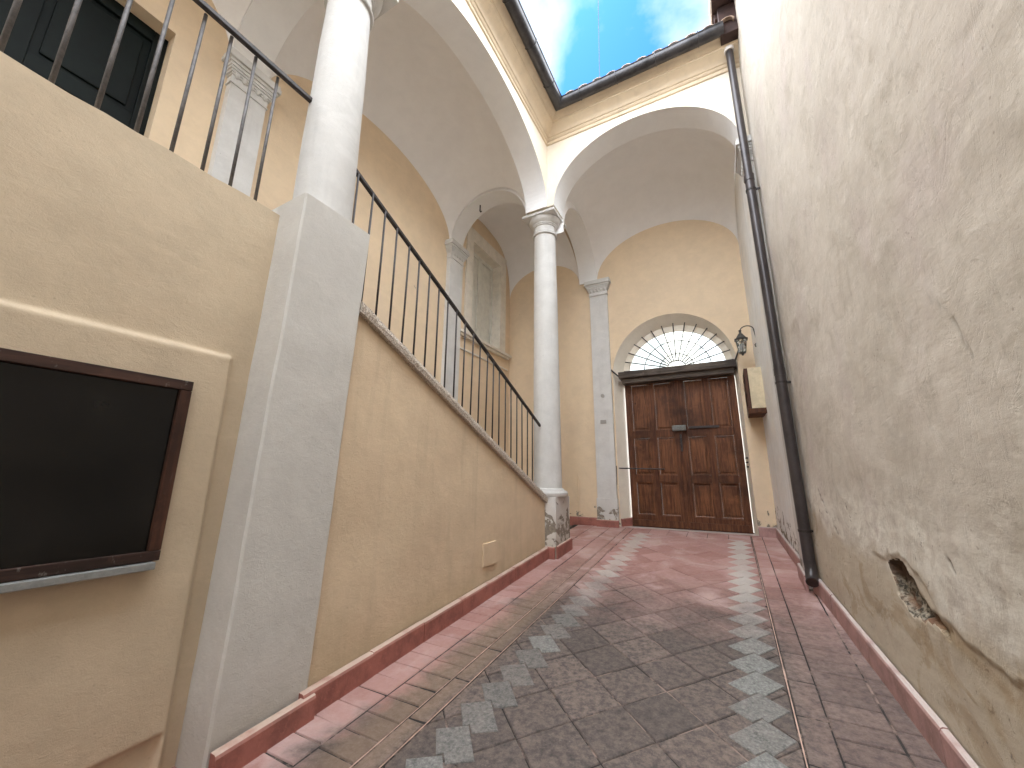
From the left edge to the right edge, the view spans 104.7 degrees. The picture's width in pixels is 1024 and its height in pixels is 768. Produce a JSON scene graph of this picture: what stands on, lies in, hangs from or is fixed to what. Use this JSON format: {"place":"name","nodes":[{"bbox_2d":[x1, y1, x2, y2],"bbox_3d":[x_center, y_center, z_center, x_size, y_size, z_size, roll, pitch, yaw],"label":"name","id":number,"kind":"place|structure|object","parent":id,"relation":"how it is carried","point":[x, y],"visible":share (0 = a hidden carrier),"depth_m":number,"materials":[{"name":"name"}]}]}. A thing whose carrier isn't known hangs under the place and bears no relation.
{"place":"outdoors","nodes":[
{"label":"outdoors","id":0,"kind":"place"},
{"bbox_2d":[403,0,555,213],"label":"arcade wall","id":1,"kind":"structure","parent":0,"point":[482,40],"depth_m":5.45,"materials":[{"name":"beige paint"}]},
{"bbox_2d":[502,0,561,110],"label":"gutter","id":2,"kind":"object","parent":1,"relation":"attached to","point":[517,14],"visible":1,"depth_m":5.39,"materials":[{"name":"metal"}]},
{"bbox_2d":[172,525,945,767],"bbox_3d":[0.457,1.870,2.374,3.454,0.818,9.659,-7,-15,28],"label":"paving","id":3,"kind":"structure","parent":0,"point":[754,685],"depth_m":2.49,"materials":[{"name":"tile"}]},
{"bbox_2d":[0,51,279,767],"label":"parapet wall","id":4,"kind":"structure","parent":3,"relation":"on","point":[123,246],"depth_m":1.86,"materials":[{"name":"beige paint"}]},
{"bbox_2d":[0,347,193,593],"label":"display case","id":5,"kind":"object","parent":4,"relation":"attached to","point":[89,455],"visible":1,"depth_m":1.70,"materials":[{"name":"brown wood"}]},
{"bbox_2d":[0,0,311,200],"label":"railing","id":6,"kind":"object","parent":4,"relation":"on","point":[207,8],"visible":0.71,"depth_m":2.31,"materials":[{"name":"metal"}]},
{"bbox_2d":[175,193,369,767],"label":"pier","id":7,"kind":"structure","parent":3,"relation":"on","point":[245,705],"depth_m":2.28,"materials":[{"name":"grey paint"}]},
{"bbox_2d":[293,0,398,221],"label":"column","id":8,"kind":"structure","parent":7,"relation":"on","point":[327,164],"depth_m":3.02,"materials":[{"name":"white paint"}]},
{"bbox_2d":[298,301,548,715],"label":"stair wall","id":9,"kind":"structure","parent":3,"relation":"on","point":[437,522],"depth_m":3.14,"materials":[{"name":"beige paint"}]},
{"bbox_2d":[352,169,540,480],"bbox_3d":[-0.422,-0.113,4.304,0.043,2.563,3.480,-7,-15,28],"label":"railing","id":10,"kind":"object","parent":9,"relation":"on","point":[367,187],"visible":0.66,"depth_m":3.92,"materials":[{"name":"metal"}]},
{"bbox_2d":[522,207,572,559],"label":"column","id":11,"kind":"structure","parent":3,"relation":"on","point":[543,225],"depth_m":5.89,"materials":[{"name":"white paint"}]},
{"bbox_2d":[556,201,596,284],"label":"transverse arch","id":12,"kind":"structure","parent":11,"relation":"on","point":[575,228],"depth_m":8.15,"materials":[{"name":"paint"}]},
{"bbox_2d":[349,529,807,767],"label":"joint line","id":13,"kind":"object","parent":3,"relation":"on","point":[531,624],"visible":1,"depth_m":2.55,"materials":[{"name":"grey concrete"}]},
{"bbox_2d":[508,220,776,537],"bbox_3d":[2.092,-0.567,7.837,4.809,7.100,0.368,-7,-15,28],"label":"door wall","id":14,"kind":"structure","parent":3,"relation":"on","point":[687,272],"depth_m":7.68,"materials":[{"name":"paint"}]},
{"bbox_2d":[584,277,619,521],"bbox_3d":[1.755,0.173,7.674,0.530,4.760,0.165,-7,-15,28],"label":"pilaster","id":15,"kind":"object","parent":14,"relation":"attached to","point":[607,494],"visible":0.98,"depth_m":7.63,"materials":[{"name":"white paint"}]},
{"bbox_2d":[566,128,738,275],"bbox_3d":[2.482,-3.172,7.000,2.620,1.401,1.950,-7,-15,28],"label":"vault","id":16,"kind":"object","parent":14,"relation":"attached to","point":[619,195],"visible":0.93,"depth_m":7.18,"materials":[{"name":"paint"}]},
{"bbox_2d":[611,351,738,385],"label":"lintel beam","id":17,"kind":"structure","parent":14,"relation":"attached to","point":[692,371],"depth_m":7.09,"materials":[{"name":"grey wood"}]},
{"bbox_2d":[624,322,731,371],"bbox_3d":[3.075,-0.709,7.477,1.964,0.910,0.098,-7,-15,28],"label":"fanlight","id":18,"kind":"object","parent":14,"relation":"attached to","point":[675,345],"visible":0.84,"depth_m":7.47,"materials":[{"name":"white glass"}]},
{"bbox_2d":[616,375,753,533],"bbox_3d":[2.924,1.123,6.999,2.157,2.758,0.242,-7,-15,28],"label":"double door","id":19,"kind":"structure","parent":14,"relation":"attached to","point":[704,429],"depth_m":6.96,"materials":[{"name":"brown wood"}]},
{"bbox_2d":[625,381,688,529],"bbox_3d":[2.615,1.179,7.250,0.934,2.758,0.083,-7,-15,28],"label":"door leaf","id":20,"kind":"structure","parent":19,"relation":"in","point":[650,442],"depth_m":7.22,"materials":[{"name":"brown wood"}]},
{"bbox_2d":[678,375,753,533],"bbox_3d":[3.444,1.084,6.812,0.934,2.758,0.083,-7,-15,28],"label":"door leaf","id":21,"kind":"structure","parent":19,"relation":"in","point":[714,493],"depth_m":6.76,"materials":[{"name":"brown wood"}]},
{"bbox_2d":[619,526,759,536],"bbox_3d":[2.765,2.670,6.808,3.200,0.338,0.430,-7,-15,28],"label":"threshold","id":22,"kind":"object","parent":3,"relation":"on","point":[698,531],"visible":0.12,"depth_m":6.53,"materials":[{"name":"grey stone"}]},
{"bbox_2d":[734,169,808,591],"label":"entrance wall","id":23,"kind":"structure","parent":3,"relation":"on","point":[786,533],"depth_m":5.69,"materials":[{"name":"beige paint"}]},
{"bbox_2d":[527,38,748,218],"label":"arcade wall","id":24,"kind":"structure","parent":23,"relation":"on","point":[691,89],"depth_m":5.91,"materials":[{"name":"beige paint"}]},
{"bbox_2d":[557,20,723,110],"bbox_3d":[1.710,-4.510,5.716,2.394,0.123,0.192,-7,-15,28],"label":"gutter","id":25,"kind":"object","parent":24,"relation":"attached to","point":[697,39],"visible":1,"depth_m":5.58,"materials":[{"name":"metal"}]},
{"bbox_2d":[567,15,733,92],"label":"roof","id":26,"kind":"structure","parent":24,"relation":"on","point":[727,18],"depth_m":5.35,"materials":[{"name":"ceramic"}]},
{"bbox_2d":[598,3,599,76],"bbox_3d":[1.188,-6.139,5.509,0.007,2.644,1.778,-2,-13,11],"label":"overhead cable","id":27,"kind":"object","parent":26,"relation":"attached to","point":[598,30],"visible":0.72,"depth_m":5.82,"materials":[{"name":"grey metal"}]},
{"bbox_2d":[734,325,755,355],"bbox_3d":[3.751,-0.703,6.321,0.334,0.494,0.216,-7,-15,28],"label":"wall lantern","id":28,"kind":"object","parent":23,"relation":"attached to","point":[741,339],"depth_m":6.30,"materials":[{"name":"metal"}]},
{"bbox_2d":[743,367,766,417],"bbox_3d":[3.838,0.142,6.212,0.290,0.710,0.540,-7,-15,28],"label":"notice box","id":29,"kind":"object","parent":23,"relation":"attached to","point":[754,393],"visible":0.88,"depth_m":6.03,"materials":[{"name":"beige paint"}]},
{"bbox_2d":[735,135,813,591],"bbox_3d":[3.032,-0.445,4.626,0.175,5.420,0.550,-7,-15,28],"label":"pilaster","id":30,"kind":"object","parent":23,"relation":"attached to","point":[739,166],"visible":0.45,"depth_m":4.66,"materials":[{"name":"white paint"}]},
{"bbox_2d":[734,0,1023,767],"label":"side wall","id":31,"kind":"structure","parent":3,"relation":"on","point":[887,139],"depth_m":1.82,"materials":[{"name":"paint"}]},
{"bbox_2d":[709,0,737,45],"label":"eave","id":32,"kind":"object","parent":31,"relation":"attached to","point":[719,10],"visible":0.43,"depth_m":5.21,"materials":[{"name":"brown wood"}]},
{"bbox_2d":[724,44,818,586],"bbox_3d":[2.887,-1.297,4.510,0.171,6.617,0.183,-7,-15,28],"label":"downpipe","id":33,"kind":"object","parent":31,"relation":"attached to","point":[805,531],"visible":0.99,"depth_m":4.29,"materials":[{"name":"grey metal"}]},
{"bbox_2d":[520,0,709,94],"label":"sky","id":34,"kind":"structure","parent":0,"point":[567,34],"materials":[{"name":"blue"}]},
{"label":"ground","id":35,"kind":"structure","parent":0,"visible":0},
{"bbox_2d":[116,0,509,453],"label":"back wall","id":36,"kind":"structure","parent":35,"relation":"on","point":[391,175],"depth_m":5.66,"materials":[{"name":"paint"}]},
{"bbox_2d":[0,0,167,135],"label":"panelled door","id":37,"kind":"structure","parent":36,"relation":"attached to","point":[35,36],"depth_m":3.27,"materials":[{"name":"green paint"}]},
{"bbox_2d":[0,0,13,34],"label":"door leaf","id":38,"kind":"structure","parent":37,"relation":"in","point":[5,5],"depth_m":2.86,"materials":[{"name":"black paint"}]},
{"bbox_2d":[3,0,167,135],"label":"door leaf","id":39,"kind":"structure","parent":37,"relation":"in","point":[37,32],"depth_m":3.28,"materials":[{"name":"black paint"}]},
{"bbox_2d":[212,0,251,40],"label":"vault","id":40,"kind":"object","parent":36,"relation":"attached to","point":[232,12],"visible":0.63,"depth_m":4.09,"materials":[{"name":"paint"}]},
{"bbox_2d":[208,46,281,196],"bbox_3d":[-2.788,-1.790,3.874,0.195,3.200,0.520,-7,-15,28],"label":"pilaster","id":41,"kind":"object","parent":36,"relation":"attached to","point":[239,69],"visible":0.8,"depth_m":4.04,"materials":[{"name":"white paint"}]},
{"bbox_2d":[232,0,315,77],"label":"transverse arch","id":42,"kind":"structure","parent":41,"relation":"on","point":[265,27],"depth_m":4.27,"materials":[{"name":"paint"}]},
{"bbox_2d":[270,0,525,238],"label":"vault","id":43,"kind":"object","parent":36,"relation":"attached to","point":[427,112],"visible":0.87,"depth_m":5.83,"materials":[{"name":"paint"}]},
{"bbox_2d":[441,238,469,401],"bbox_3d":[-1.045,-0.007,6.787,0.195,5.280,0.550,-7,-15,28],"label":"pilaster","id":44,"kind":"object","parent":36,"relation":"attached to","point":[458,254],"visible":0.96,"depth_m":7.05,"materials":[{"name":"white paint"}]},
{"bbox_2d":[450,187,526,245],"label":"transverse arch","id":45,"kind":"structure","parent":44,"relation":"on","point":[470,214],"depth_m":7.33,"materials":[{"name":"paint"}]},
{"bbox_2d":[460,226,511,370],"bbox_3d":[-0.602,-1.760,8.302,0.340,2.650,1.920,-7,-15,28],"label":"window","id":46,"kind":"structure","parent":36,"relation":"attached to","point":[485,297],"depth_m":8.54,"materials":[{"name":"beige paint"}]},
{"bbox_2d":[478,203,578,295],"bbox_3d":[0.241,-2.893,8.173,1.710,1.352,1.960,-7,-15,28],"label":"vault","id":47,"kind":"object","parent":36,"relation":"attached to","point":[508,228],"visible":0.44,"depth_m":8.71,"materials":[{"name":"paint"}]}
]}

